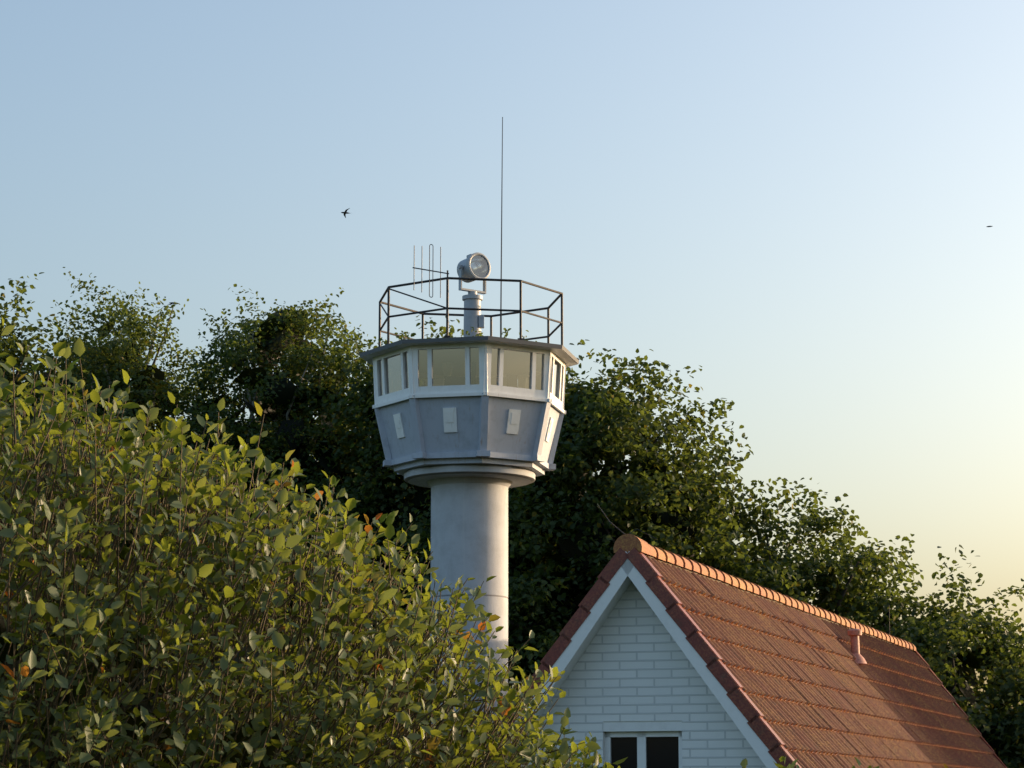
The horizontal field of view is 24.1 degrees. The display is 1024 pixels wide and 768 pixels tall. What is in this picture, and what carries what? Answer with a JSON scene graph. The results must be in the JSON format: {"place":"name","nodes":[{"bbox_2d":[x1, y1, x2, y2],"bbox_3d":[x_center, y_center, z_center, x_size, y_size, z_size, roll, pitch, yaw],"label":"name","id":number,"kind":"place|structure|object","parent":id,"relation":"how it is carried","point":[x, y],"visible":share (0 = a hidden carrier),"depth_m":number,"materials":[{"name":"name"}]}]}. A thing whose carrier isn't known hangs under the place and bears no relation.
{"place":"outdoors","nodes":[
{"label":"outdoors","id":0,"kind":"place"},
{"bbox_2d":[0,318,627,767],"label":"bush","id":1,"kind":"object","parent":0,"point":[338,542],"depth_m":10.72,"materials":[{"name":"green plant"}]},
{"bbox_2d":[421,707,602,767],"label":"bush","id":2,"kind":"object","parent":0,"point":[587,761],"depth_m":13.33,"materials":[{"name":"green plant"}]},
{"bbox_2d":[0,0,1023,767],"label":"sky","id":3,"kind":"structure","parent":0,"point":[792,202],"materials":[{"name":"blue"}]},
{"bbox_2d":[521,582,766,767],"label":"house walls","id":4,"kind":"structure","parent":0,"point":[633,663],"depth_m":24.13,"materials":[{"name":"white brick"}]},
{"bbox_2d":[603,721,681,767],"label":"gable window","id":5,"kind":"structure","parent":4,"relation":"attached to","point":[648,744],"depth_m":24.07,"materials":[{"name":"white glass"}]},
{"bbox_2d":[485,504,1006,767],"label":"roof trim","id":6,"kind":"structure","parent":4,"relation":"attached to","point":[629,562],"depth_m":24.06,"materials":[{"name":"wood"}]},
{"bbox_2d":[646,556,1004,767],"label":"roof slope","id":7,"kind":"structure","parent":4,"relation":"on","point":[817,694],"depth_m":28.57,"materials":[{"name":"red tile"}]},
{"bbox_2d":[740,756,947,767],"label":"bush","id":8,"kind":"object","parent":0,"point":[744,763],"depth_m":15.66,"materials":[{"name":"green plant"}]},
{"label":"ground","id":9,"kind":"structure","parent":0,"visible":0},
{"bbox_2d":[0,272,95,561],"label":"tree","id":10,"kind":"object","parent":9,"relation":"on","point":[9,345],"depth_m":47.69,"materials":[{"name":"green plant"}]},
{"bbox_2d":[0,398,191,765],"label":"tree","id":11,"kind":"object","parent":9,"relation":"on","point":[120,545],"depth_m":43.85,"materials":[{"name":"green plant"}]},
{"bbox_2d":[2,267,241,695],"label":"tree","id":12,"kind":"object","parent":9,"relation":"on","point":[145,381],"depth_m":45.84,"materials":[{"name":"green plant"}]},
{"bbox_2d":[152,308,172,364],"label":"bare branch","id":13,"kind":"object","parent":12,"relation":"attached to","point":[154,361],"visible":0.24,"depth_m":46.88,"materials":[{"name":"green plant"}]},
{"bbox_2d":[116,405,387,751],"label":"tree","id":14,"kind":"object","parent":9,"relation":"on","point":[203,621],"depth_m":47.48,"materials":[{"name":"green plant"}]},
{"bbox_2d":[166,284,397,733],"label":"tree","id":15,"kind":"object","parent":9,"relation":"on","point":[276,332],"depth_m":44.75,"materials":[{"name":"green plant"}]},
{"bbox_2d":[231,315,558,758],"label":"tree","id":16,"kind":"object","parent":9,"relation":"on","point":[386,491],"depth_m":43.31,"materials":[{"name":"green plant"}]},
{"bbox_2d":[359,336,578,746],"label":"watchtower","id":17,"kind":"structure","parent":9,"relation":"on","point":[469,431],"depth_m":30.55,"materials":[{"name":"paint"}]},
{"bbox_2d":[378,327,536,344],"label":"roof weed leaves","id":18,"kind":"object","parent":17,"relation":"on","point":[467,333],"visible":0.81,"depth_m":30.50,"materials":[{"name":"green plant"}]},
{"bbox_2d":[413,117,502,337],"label":"antennas","id":19,"kind":"object","parent":17,"relation":"on","point":[429,270],"visible":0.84,"depth_m":32.46,"materials":[{"name":"grey metal"}]},
{"bbox_2d":[378,277,562,346],"bbox_3d":[-0.550,-0.752,31.502,2.482,0.806,2.482,0,-10,0],"label":"roof railing","id":20,"kind":"object","parent":17,"relation":"on","point":[520,311],"visible":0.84,"depth_m":30.83,"materials":[{"name":"black metal"}]},
{"bbox_2d":[457,252,490,336],"bbox_3d":[-0.470,-1.040,31.539,0.515,1.366,0.447,0,-10,0],"label":"searchlight","id":21,"kind":"object","parent":17,"relation":"on","point":[476,265],"visible":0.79,"depth_m":31.48,"materials":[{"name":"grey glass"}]},
{"bbox_2d":[392,339,840,718],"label":"tree","id":22,"kind":"object","parent":9,"relation":"on","point":[676,512],"depth_m":40.82,"materials":[{"name":"green plant"}]},
{"bbox_2d":[694,477,968,704],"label":"tree","id":23,"kind":"object","parent":9,"relation":"on","point":[829,584],"depth_m":42.52,"materials":[{"name":"green plant"}]},
{"bbox_2d":[848,544,1023,767],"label":"tree","id":24,"kind":"object","parent":9,"relation":"on","point":[991,646],"depth_m":41.32,"materials":[{"name":"green plant"}]},
{"bbox_2d":[979,666,1023,765],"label":"tree","id":25,"kind":"object","parent":9,"relation":"on","point":[1016,732],"visible":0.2,"depth_m":40.91,"materials":[{"name":"green plant"}]}
]}

